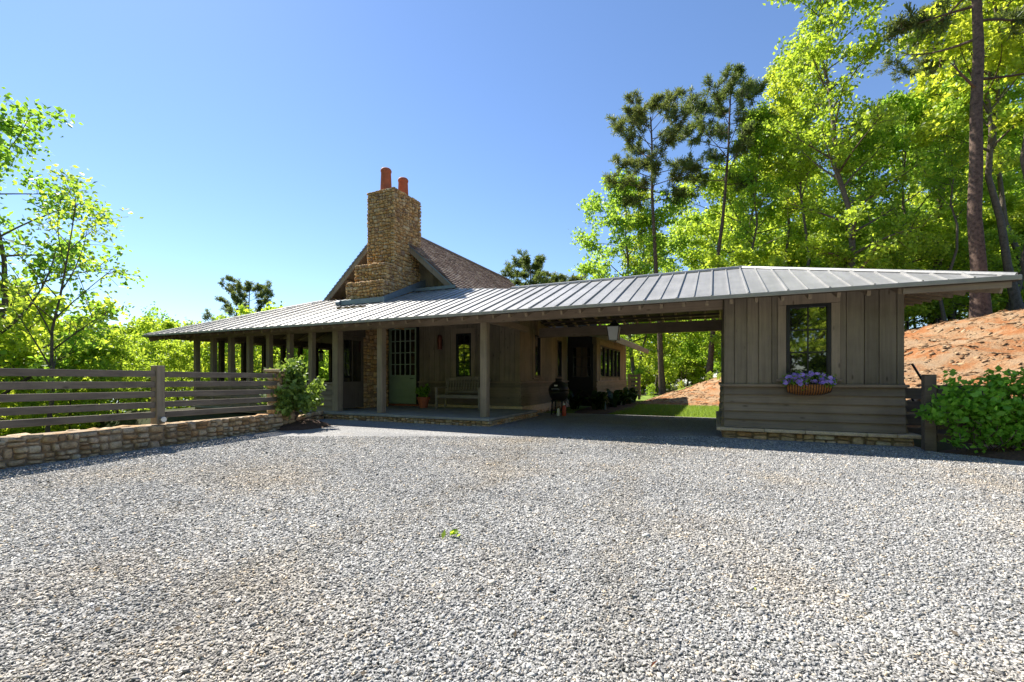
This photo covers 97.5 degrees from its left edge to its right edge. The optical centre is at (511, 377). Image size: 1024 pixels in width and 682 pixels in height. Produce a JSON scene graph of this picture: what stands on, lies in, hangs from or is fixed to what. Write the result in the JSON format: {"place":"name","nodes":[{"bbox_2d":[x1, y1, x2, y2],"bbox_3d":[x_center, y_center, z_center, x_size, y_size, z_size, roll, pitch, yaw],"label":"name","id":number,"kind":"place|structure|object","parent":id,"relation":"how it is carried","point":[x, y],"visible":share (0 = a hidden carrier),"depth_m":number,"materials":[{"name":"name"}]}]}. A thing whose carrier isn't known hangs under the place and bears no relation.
{"place":"outdoors","nodes":[
{"label":"outdoors","id":0,"kind":"place"},
{"bbox_2d":[0,413,1023,681],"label":"gravel drive","id":1,"kind":"structure","parent":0,"point":[580,425],"depth_m":2.82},
{"bbox_2d":[277,420,330,430],"bbox_3d":[-4.766,1.050,10.218,1.195,0.183,1.693,0,0,-10],"label":"mulch bed","id":2,"kind":"object","parent":1,"relation":"on","point":[304,424],"visible":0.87,"depth_m":9.82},
{"bbox_2d":[256,353,326,419],"bbox_3d":[-4.966,0.251,10.127,1.466,1.622,1.528,0,0,-25],"label":"leafy bush","id":3,"kind":"object","parent":2,"relation":"on","point":[307,400],"visible":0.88,"depth_m":9.85,"materials":[{"name":"green plant"}]},
{"bbox_2d":[24,433,978,676],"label":"leaf litter","id":4,"kind":"object","parent":1,"relation":"on","point":[514,634],"visible":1,"depth_m":2.41,"materials":[{"name":"brown plant"}]},
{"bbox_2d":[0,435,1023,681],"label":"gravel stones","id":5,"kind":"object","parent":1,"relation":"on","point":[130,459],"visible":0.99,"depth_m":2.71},
{"bbox_2d":[548,378,568,414],"bbox_3d":[1.401,0.561,13.545,0.630,1.101,0.688,0,0,24],"label":"kamado grill","id":6,"kind":"object","parent":1,"relation":"on","point":[558,389],"visible":0.96,"depth_m":13.37,"materials":[{"name":"black ceramic"}]},
{"bbox_2d":[921,374,1016,451],"bbox_3d":[8.573,0.580,5.731,5.098,1.260,0.146,0,0,27],"label":"board fence","id":7,"kind":"object","parent":1,"relation":"on","point":[930,437],"visible":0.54,"depth_m":6.79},
{"bbox_2d":[911,365,1023,452],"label":"climbing vine","id":8,"kind":"object","parent":7,"relation":"attached to","point":[976,410],"visible":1,"depth_m":6.34,"materials":[{"name":"plant"}]},
{"bbox_2d":[0,0,1023,385],"label":"sky","id":9,"kind":"structure","parent":0,"point":[250,139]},
{"bbox_2d":[90,311,1005,452],"bbox_3d":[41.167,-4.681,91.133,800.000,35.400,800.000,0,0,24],"label":"terrain","id":10,"kind":"structure","parent":0,"point":[942,446],"depth_m":13.93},
{"bbox_2d":[0,320,91,435],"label":"understory tree","id":11,"kind":"object","parent":10,"relation":"on","point":[10,431],"visible":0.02,"depth_m":19.18,"materials":[{"name":"green plant"}]},
{"bbox_2d":[0,318,112,435],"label":"understory tree","id":12,"kind":"object","parent":10,"relation":"on","point":[30,331],"visible":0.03,"depth_m":16.25,"materials":[{"name":"green plant"}]},
{"bbox_2d":[0,158,143,432],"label":"hardwood tree","id":13,"kind":"object","parent":10,"relation":"on","point":[53,348],"visible":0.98,"depth_m":12.59,"materials":[{"name":"green plant"}]},
{"bbox_2d":[0,87,148,393],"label":"hardwood tree","id":14,"kind":"object","parent":10,"relation":"on","point":[7,125],"visible":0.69,"depth_m":14.37,"materials":[{"name":"green plant"}]},
{"bbox_2d":[0,266,149,435],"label":"understory tree","id":15,"kind":"object","parent":10,"relation":"on","point":[25,352],"visible":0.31,"depth_m":15.14,"materials":[{"name":"green plant"}]},
{"bbox_2d":[1,334,149,434],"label":"understory tree","id":16,"kind":"object","parent":10,"relation":"on","point":[93,353],"visible":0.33,"depth_m":15.05,"materials":[{"name":"green plant"}]},
{"bbox_2d":[31,315,150,425],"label":"understory tree","id":17,"kind":"object","parent":10,"relation":"on","point":[112,339],"visible":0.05,"depth_m":18.66,"materials":[{"name":"green plant"}]},
{"bbox_2d":[71,334,154,413],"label":"understory tree","id":18,"kind":"object","parent":10,"relation":"on","point":[124,340],"visible":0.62,"depth_m":16.31,"materials":[{"name":"green plant"}]},
{"bbox_2d":[66,316,175,413],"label":"understory tree","id":19,"kind":"object","parent":10,"relation":"on","point":[128,329],"visible":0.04,"depth_m":25.44,"materials":[{"name":"green plant"}]},
{"bbox_2d":[0,413,282,468],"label":"stone wall","id":20,"kind":"structure","parent":10,"relation":"on","point":[21,449],"depth_m":6.67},
{"bbox_2d":[0,365,277,428],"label":"board fence","id":21,"kind":"object","parent":20,"relation":"on","point":[157,394],"visible":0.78,"depth_m":6.88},
{"bbox_2d":[107,313,207,411],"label":"understory tree","id":22,"kind":"object","parent":10,"relation":"on","point":[146,325],"visible":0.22,"depth_m":23.10,"materials":[{"name":"green plant"}]},
{"bbox_2d":[133,301,183,400],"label":"hardwood tree","id":23,"kind":"object","parent":10,"relation":"on","point":[157,309],"visible":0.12,"depth_m":25.94,"materials":[{"name":"green plant"}]},
{"bbox_2d":[147,340,208,408],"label":"understory tree","id":24,"kind":"object","parent":10,"relation":"on","point":[169,349],"visible":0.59,"depth_m":20.00,"materials":[{"name":"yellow plant"}]},
{"bbox_2d":[140,317,240,408],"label":"understory tree","id":25,"kind":"object","parent":10,"relation":"on","point":[192,323],"visible":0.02,"depth_m":25.38,"materials":[{"name":"green plant"}]},
{"bbox_2d":[184,315,261,399],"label":"understory tree","id":26,"kind":"object","parent":10,"relation":"on","point":[203,344],"visible":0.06,"depth_m":22.15,"materials":[{"name":"green plant"}]},
{"bbox_2d":[192,312,261,380],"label":"understory tree","id":27,"kind":"object","parent":10,"relation":"on","point":[259,351],"visible":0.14,"depth_m":20.70,"materials":[{"name":"green plant"}]},
{"bbox_2d":[202,275,273,321],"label":"pine tree","id":28,"kind":"object","parent":10,"relation":"on","point":[237,295],"visible":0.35,"depth_m":45.49,"materials":[{"name":"green plant"}]},
{"bbox_2d":[233,299,326,380],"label":"understory tree","id":29,"kind":"object","parent":10,"relation":"on","point":[242,310],"visible":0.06,"depth_m":32.54,"materials":[{"name":"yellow plant"}]},
{"bbox_2d":[264,369,295,424],"bbox_3d":[-5.129,0.510,9.976,0.503,1.400,0.500,0,0,24],"label":"fence","id":30,"kind":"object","parent":10,"relation":"on","point":[285,418],"depth_m":9.79,"materials":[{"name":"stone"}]},
{"bbox_2d":[287,411,323,420],"bbox_3d":[-5.263,1.012,11.046,0.523,0.276,2.430,0,0,-4],"label":"stone edging","id":31,"kind":"object","parent":10,"relation":"on","point":[314,415],"visible":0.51,"depth_m":11.50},
{"bbox_2d":[294,349,328,380],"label":"understory tree","id":32,"kind":"object","parent":10,"relation":"on","point":[325,367],"visible":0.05,"depth_m":31.30,"materials":[{"name":"green plant"}]},
{"bbox_2d":[498,248,567,353],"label":"pine tree","id":33,"kind":"object","parent":10,"relation":"on","point":[537,275],"visible":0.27,"depth_m":44.27,"materials":[{"name":"green plant"}]},
{"bbox_2d":[539,270,586,369],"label":"pine tree","id":34,"kind":"object","parent":10,"relation":"on","point":[570,278],"visible":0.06,"depth_m":49.28,"materials":[{"name":"green plant"}]},
{"bbox_2d":[142,167,1021,446],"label":"house","id":35,"kind":"structure","parent":10,"relation":"on","point":[401,296],"depth_m":11.57,"materials":[{"name":"wood"}]},
{"bbox_2d":[343,335,363,407],"bbox_3d":[-4.650,-0.170,13.074,0.040,2.080,0.880,0,0,24],"label":"screen door","id":36,"kind":"structure","parent":35,"relation":"in","point":[353,347],"depth_m":13.09,"materials":[{"name":"brown glass"}]},
{"bbox_2d":[389,328,415,403],"bbox_3d":[-3.674,-0.390,15.029,1.130,2.520,0.132,0,0,24],"label":"green door","id":37,"kind":"structure","parent":35,"relation":"in","point":[402,343],"depth_m":15.05,"materials":[{"name":"green paint"}]},
{"bbox_2d":[415,383,429,407],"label":"potted plant","id":38,"kind":"object","parent":35,"relation":"on","point":[423,397],"visible":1,"depth_m":13.87,"materials":[{"name":"green plant"}]},
{"bbox_2d":[434,376,490,409],"bbox_3d":[-1.486,0.444,13.422,1.571,0.978,0.699,0,0,24],"label":"garden bench","id":39,"kind":"object","parent":35,"relation":"on","point":[446,395],"visible":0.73,"depth_m":13.59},
{"bbox_2d":[452,328,474,376],"bbox_3d":[-1.506,-0.775,14.084,0.800,1.550,0.090,0,0,24],"label":"window","id":40,"kind":"structure","parent":35,"relation":"in","point":[463,339],"depth_m":14.08,"materials":[{"name":"glass"}]},
{"bbox_2d":[532,329,542,378],"bbox_3d":[0.814,-0.745,14.555,0.120,1.570,0.840,0,0,24],"label":"window","id":41,"kind":"structure","parent":35,"relation":"in","point":[537,342],"depth_m":14.57,"materials":[{"name":"glass"}]},
{"bbox_2d":[556,337,563,378],"bbox_3d":[1.741,-0.745,16.606,0.120,1.570,0.780,0,0,24],"label":"window","id":42,"kind":"structure","parent":35,"relation":"in","point":[559,340],"depth_m":16.72,"materials":[{"name":"glass"}]},
{"bbox_2d":[571,344,592,402],"bbox_3d":[2.683,-0.160,17.260,0.880,2.260,0.132,0,0,24],"label":"black door","id":43,"kind":"structure","parent":35,"relation":"in","point":[581,354],"depth_m":17.24,"materials":[{"name":"paint"}]},
{"bbox_2d":[600,345,604,377],"bbox_3d":[3.585,-0.640,17.956,0.090,1.280,0.800,0,0,24],"label":"window","id":44,"kind":"structure","parent":35,"relation":"in","point":[602,348],"depth_m":18.12,"materials":[{"name":"black glass"}]},
{"bbox_2d":[605,347,608,377],"bbox_3d":[3.919,-0.640,18.696,0.090,1.280,0.800,0,0,24],"label":"window","id":45,"kind":"structure","parent":35,"relation":"in","point":[606,348],"depth_m":18.79,"materials":[{"name":"glass"}]},
{"bbox_2d":[609,348,612,377],"bbox_3d":[4.254,-0.640,19.436,0.090,1.280,0.800,0,0,24],"label":"window","id":46,"kind":"structure","parent":35,"relation":"in","point":[610,349],"depth_m":19.51,"materials":[{"name":"black glass"}]},
{"bbox_2d":[607,320,620,340],"bbox_3d":[2.487,-1.472,10.947,0.320,1.116,0.320,0,0,24],"label":"carport lantern","id":47,"kind":"object","parent":35,"relation":"hanging from","point":[613,329],"visible":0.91,"depth_m":10.85,"materials":[{"name":"white glass"}]},
{"bbox_2d":[613,349,616,377],"bbox_3d":[4.588,-0.640,20.176,0.090,1.280,0.800,0,0,24],"label":"window","id":48,"kind":"structure","parent":35,"relation":"in","point":[614,350],"depth_m":20.29,"materials":[{"name":"black glass"}]},
{"bbox_2d":[780,370,836,395],"bbox_3d":[5.087,0.088,7.695,0.853,0.444,0.404,0,0,24],"label":"flower basket","id":49,"kind":"object","parent":35,"relation":"attached to","point":[819,386],"visible":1,"depth_m":7.64,"materials":[{"name":"wicker"}]},
{"bbox_2d":[776,293,841,380],"bbox_3d":[5.186,-0.725,7.862,0.960,1.570,0.120,0,0,24],"label":"window","id":50,"kind":"structure","parent":35,"relation":"in","point":[808,329],"depth_m":7.86,"materials":[{"name":"black paint"}]},
{"bbox_2d":[905,388,951,434],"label":"wooden gate","id":51,"kind":"structure","parent":35,"relation":"attached to","point":[913,393],"depth_m":7.46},
{"bbox_2d":[568,166,694,385],"bbox_3d":[8.770,-6.617,32.556,9.388,16.962,10.262,0,0,7],"label":"hardwood tree","id":52,"kind":"object","parent":10,"relation":"on","point":[593,205],"visible":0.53,"depth_m":32.17,"materials":[{"name":"green plant"}]},
{"bbox_2d":[620,335,646,381],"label":"understory tree","id":53,"kind":"object","parent":10,"relation":"on","point":[639,370],"visible":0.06,"depth_m":32.22,"materials":[{"name":"green plant"}]},
{"bbox_2d":[618,190,670,393],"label":"slender tree","id":54,"kind":"object","parent":10,"relation":"on","point":[642,211],"visible":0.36,"depth_m":33.62,"materials":[{"name":"green plant"}]},
{"bbox_2d":[626,358,672,394],"bbox_3d":[12.128,0.300,40.135,4.856,4.050,5.027,0,0,23],"label":"woodland shrub","id":55,"kind":"object","parent":10,"relation":"on","point":[648,368],"visible":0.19,"depth_m":39.33,"materials":[{"name":"green plant"}]},
{"bbox_2d":[619,244,680,387],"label":"hardwood tree","id":56,"kind":"object","parent":10,"relation":"on","point":[666,255],"visible":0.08,"depth_m":47.23,"materials":[{"name":"green plant"}]},
{"bbox_2d":[622,333,679,385],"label":"understory tree","id":57,"kind":"object","parent":10,"relation":"on","point":[649,379],"visible":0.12,"depth_m":38.66,"materials":[{"name":"green plant"}]},
{"bbox_2d":[602,85,703,394],"bbox_3d":[9.353,-9.028,30.139,6.776,21.228,6.592,0,0,24],"label":"pine tree","id":58,"kind":"object","parent":10,"relation":"on","point":[638,118],"visible":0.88,"depth_m":29.59,"materials":[{"name":"green plant"}]},
{"bbox_2d":[626,320,705,392],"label":"understory tree","id":59,"kind":"object","parent":10,"relation":"on","point":[669,374],"visible":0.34,"depth_m":33.41,"materials":[{"name":"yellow plant"}]},
{"bbox_2d":[643,332,706,382],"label":"understory tree","id":60,"kind":"object","parent":10,"relation":"on","point":[691,368],"visible":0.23,"depth_m":40.09,"materials":[{"name":"green plant"}]},
{"bbox_2d":[664,356,717,389],"bbox_3d":[15.655,-0.426,40.142,4.856,4.050,5.027,0,0,22],"label":"woodland shrub","id":61,"kind":"object","parent":10,"relation":"on","point":[697,376],"visible":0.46,"depth_m":39.57,"materials":[{"name":"green plant"}]},
{"bbox_2d":[665,318,720,375],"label":"understory tree","id":62,"kind":"object","parent":10,"relation":"on","point":[693,352],"visible":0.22,"depth_m":34.98,"materials":[{"name":"green plant"}]},
{"bbox_2d":[646,210,766,384],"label":"hardwood tree","id":63,"kind":"object","parent":10,"relation":"on","point":[679,231],"visible":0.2,"depth_m":40.41,"materials":[{"name":"green plant"}]},
{"bbox_2d":[662,60,779,378],"bbox_3d":[13.185,-9.192,27.782,8.120,19.834,6.081,0,0,-21],"label":"pine tree","id":64,"kind":"object","parent":10,"relation":"on","point":[751,89],"visible":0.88,"depth_m":27.39,"materials":[{"name":"green plant"}]},
{"bbox_2d":[667,204,791,265],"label":"hardwood tree","id":65,"kind":"object","parent":10,"relation":"on","point":[728,229],"visible":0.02,"depth_m":48.54,"materials":[{"name":"green plant"}]},
{"bbox_2d":[667,161,813,269],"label":"hardwood tree","id":66,"kind":"object","parent":10,"relation":"on","point":[706,227],"visible":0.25,"depth_m":34.63,"materials":[{"name":"green plant"}]},
{"bbox_2d":[702,241,787,346],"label":"understory tree","id":67,"kind":"object","parent":10,"relation":"on","point":[743,258],"visible":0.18,"depth_m":25.59,"materials":[{"name":"green plant"}]},
{"bbox_2d":[662,121,834,268],"bbox_3d":[15.850,-8.504,30.544,9.916,15.697,9.681,0,0,43],"label":"hardwood tree","id":68,"kind":"object","parent":10,"relation":"on","point":[796,233],"visible":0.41,"depth_m":29.62,"materials":[{"name":"green plant"}]},
{"bbox_2d":[728,97,800,265],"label":"slender tree","id":69,"kind":"object","parent":10,"relation":"on","point":[769,186],"visible":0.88,"depth_m":26.75,"materials":[{"name":"green plant"}]},
{"bbox_2d":[753,239,824,267],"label":"understory tree","id":70,"kind":"object","parent":10,"relation":"on","point":[792,254],"visible":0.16,"depth_m":28.09,"materials":[{"name":"green plant"}]},
{"bbox_2d":[755,62,828,263],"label":"slender tree","id":71,"kind":"object","parent":10,"relation":"on","point":[781,110],"visible":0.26,"depth_m":28.24,"materials":[{"name":"green plant"}]},
{"bbox_2d":[753,103,840,247],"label":"hardwood tree","id":72,"kind":"object","parent":10,"relation":"on","point":[825,175],"visible":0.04,"depth_m":36.41,"materials":[{"name":"green plant"}]},
{"bbox_2d":[761,41,852,266],"bbox_3d":[17.087,-10.139,26.115,4.604,18.262,4.500,0,0,-11],"label":"slender tree","id":73,"kind":"object","parent":10,"relation":"on","point":[804,171],"visible":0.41,"depth_m":26.14,"materials":[{"name":"green plant"}]},
{"bbox_2d":[762,0,949,268],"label":"hardwood tree","id":74,"kind":"object","parent":10,"relation":"on","point":[846,212],"visible":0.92,"depth_m":21.82,"materials":[{"name":"green plant"}]},
{"bbox_2d":[796,213,926,269],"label":"understory tree","id":75,"kind":"object","parent":10,"relation":"on","point":[884,229],"visible":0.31,"depth_m":22.29,"materials":[{"name":"green plant"}]},
{"bbox_2d":[825,109,897,226],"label":"slender tree","id":76,"kind":"object","parent":10,"relation":"on","point":[864,171],"visible":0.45,"depth_m":24.70,"materials":[{"name":"green plant"}]},
{"bbox_2d":[799,111,958,257],"bbox_3d":[25.050,-10.591,31.304,10.270,16.257,10.027,0,0,-42],"label":"hardwood tree","id":77,"kind":"object","parent":10,"relation":"on","point":[818,189],"visible":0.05,"depth_m":32.15,"materials":[{"name":"green plant"}]},
{"bbox_2d":[856,228,958,323],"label":"understory tree","id":78,"kind":"object","parent":10,"relation":"on","point":[912,311],"visible":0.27,"depth_m":22.57,"materials":[{"name":"green plant"}]},
{"bbox_2d":[823,68,998,264],"bbox_3d":[22.607,-9.438,26.333,7.179,14.412,7.848,0,0,38],"label":"hardwood tree","id":79,"kind":"object","parent":10,"relation":"on","point":[915,103],"visible":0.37,"depth_m":25.10,"materials":[{"name":"green plant"}]},
{"bbox_2d":[896,267,965,328],"bbox_3d":[22.797,-4.349,26.213,6.493,4.742,5.584,0,0,-11],"label":"woodland shrub","id":80,"kind":"object","parent":10,"relation":"on","point":[924,318],"visible":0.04,"depth_m":25.55,"materials":[{"name":"green plant"}]},
{"bbox_2d":[855,77,1023,320],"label":"hardwood tree","id":81,"kind":"object","parent":10,"relation":"on","point":[1009,181],"visible":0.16,"depth_m":26.22,"materials":[{"name":"green plant"}]},
{"bbox_2d":[904,92,985,320],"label":"slender tree","id":82,"kind":"object","parent":10,"relation":"on","point":[955,182],"visible":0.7,"depth_m":21.74,"materials":[{"name":"green plant"}]},
{"bbox_2d":[871,0,1020,322],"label":"pine tree","id":83,"kind":"object","parent":10,"relation":"on","point":[904,69],"visible":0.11,"depth_m":26.59,"materials":[{"name":"green plant"}]},
{"bbox_2d":[881,216,1017,323],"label":"understory tree","id":84,"kind":"object","parent":10,"relation":"on","point":[938,228],"visible":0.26,"depth_m":24.43,"materials":[{"name":"green plant"}]},
{"bbox_2d":[899,91,999,324],"bbox_3d":[32.414,-12.377,33.349,5.650,18.360,5.459,0,0,16],"label":"hardwood tree","id":85,"kind":"object","parent":10,"relation":"on","point":[923,194],"visible":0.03,"depth_m":33.61,"materials":[{"name":"green plant"}]},
{"bbox_2d":[886,0,1023,310],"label":"hardwood tree","id":86,"kind":"object","parent":10,"relation":"on","point":[992,163],"visible":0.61,"depth_m":21.42,"materials":[{"name":"green plant"}]},
{"bbox_2d":[918,295,1004,323],"bbox_3d":[32.232,-5.328,32.173,4.856,4.050,5.027,0,0,19],"label":"woodland shrub","id":87,"kind":"object","parent":10,"relation":"on","point":[995,310],"visible":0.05,"depth_m":32.05,"materials":[{"name":"green plant"}]},
{"bbox_2d":[900,31,1023,304],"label":"hardwood tree","id":88,"kind":"object","parent":10,"relation":"on","point":[967,172],"visible":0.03,"depth_m":36.80,"materials":[{"name":"green plant"}]},
{"bbox_2d":[903,252,1023,323],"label":"woodland shrub","id":89,"kind":"object","parent":10,"relation":"on","point":[998,309],"depth_m":27.61,"materials":[{"name":"green plant"}]},
{"bbox_2d":[922,225,1023,310],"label":"understory tree","id":90,"kind":"object","parent":10,"relation":"on","point":[992,235],"visible":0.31,"depth_m":22.96,"materials":[{"name":"green plant"}]},
{"bbox_2d":[925,226,1023,307],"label":"woodland shrub","id":91,"kind":"object","parent":10,"relation":"on","point":[1016,263],"visible":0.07,"depth_m":25.08,"materials":[{"name":"green plant"}]},
{"bbox_2d":[935,0,1023,310],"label":"slender tree","id":92,"kind":"object","parent":10,"relation":"on","point":[1014,245],"visible":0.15,"depth_m":23.46,"materials":[{"name":"green plant"}]},
{"bbox_2d":[939,446,1023,460],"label":"mulch bed","id":93,"kind":"object","parent":10,"relation":"on","point":[1012,454],"visible":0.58,"depth_m":6.36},
{"bbox_2d":[953,0,1023,278],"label":"slender tree","id":94,"kind":"object","parent":10,"relation":"on","point":[1019,65],"visible":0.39,"depth_m":20.48,"materials":[{"name":"green plant"}]},
{"bbox_2d":[962,190,1023,303],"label":"understory tree","id":95,"kind":"object","parent":10,"relation":"on","point":[1013,202],"visible":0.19,"depth_m":25.47,"materials":[{"name":"green plant"}]},
{"bbox_2d":[968,0,1023,198],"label":"hardwood tree","id":96,"kind":"object","parent":10,"relation":"on","point":[1013,131],"visible":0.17,"depth_m":25.62,"materials":[{"name":"green plant"}]},
{"bbox_2d":[984,42,1023,198],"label":"hardwood tree","id":97,"kind":"object","parent":10,"relation":"on","point":[1018,187],"visible":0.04,"depth_m":29.92,"materials":[{"name":"green plant"}]},
{"bbox_2d":[543,385,716,417],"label":"lawn","id":98,"kind":"structure","parent":0,"point":[569,409],"depth_m":16.12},
{"bbox_2d":[575,401,641,413],"bbox_3d":[3.965,1.100,17.521,1.700,0.084,9.200,0,0,24],"label":"mulch bed","id":99,"kind":"object","parent":98,"relation":"on","point":[588,410],"visible":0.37,"depth_m":15.41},
{"bbox_2d":[577,390,612,409],"bbox_3d":[2.883,0.769,15.515,1.301,0.682,1.276,0,0,22],"label":"shade plant","id":100,"kind":"object","parent":99,"relation":"on","point":[597,399],"visible":0.91,"depth_m":15.39,"materials":[{"name":"green plant"}]},
{"bbox_2d":[605,388,632,406],"bbox_3d":[3.787,0.753,16.764,1.759,0.714,1.561,0,0,-43],"label":"shade plant","id":101,"kind":"object","parent":99,"relation":"on","point":[614,397],"visible":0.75,"depth_m":16.47,"materials":[{"name":"green plant"}]},
{"bbox_2d":[612,389,633,404],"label":"shade plant","id":102,"kind":"object","parent":99,"relation":"on","point":[623,396],"visible":0.46,"depth_m":17.63,"materials":[{"name":"green plant"}]},
{"bbox_2d":[623,387,648,403],"bbox_3d":[4.819,0.753,18.737,1.759,0.714,1.561,0,0,-38],"label":"shade plant","id":103,"kind":"object","parent":99,"relation":"on","point":[631,394],"visible":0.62,"depth_m":18.76,"materials":[{"name":"green plant"}]},
{"bbox_2d":[628,374,640,399],"bbox_3d":[6.240,0.460,22.924,0.620,1.300,0.120,0,0,24],"label":"deck railing","id":104,"kind":"object","parent":98,"relation":"on","point":[630,383],"visible":0.79,"depth_m":22.84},
{"bbox_2d":[610,403,718,417],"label":"lawn grass","id":105,"kind":"structure","parent":98,"relation":"on","point":[677,411],"depth_m":15.20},
{"bbox_2d":[644,309,1023,446],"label":"clay slope","id":106,"kind":"structure","parent":0,"point":[938,358],"depth_m":13.05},
{"bbox_2d":[639,309,1023,445],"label":"bark chips","id":107,"kind":"object","parent":106,"relation":"on","point":[926,345],"visible":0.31,"depth_m":13.69,"materials":[{"name":"wood"}]},
{"bbox_2d":[878,0,1023,318],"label":"pine tree","id":108,"kind":"object","parent":106,"relation":"on","point":[980,304],"visible":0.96,"depth_m":18.07,"materials":[{"name":"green plant"}]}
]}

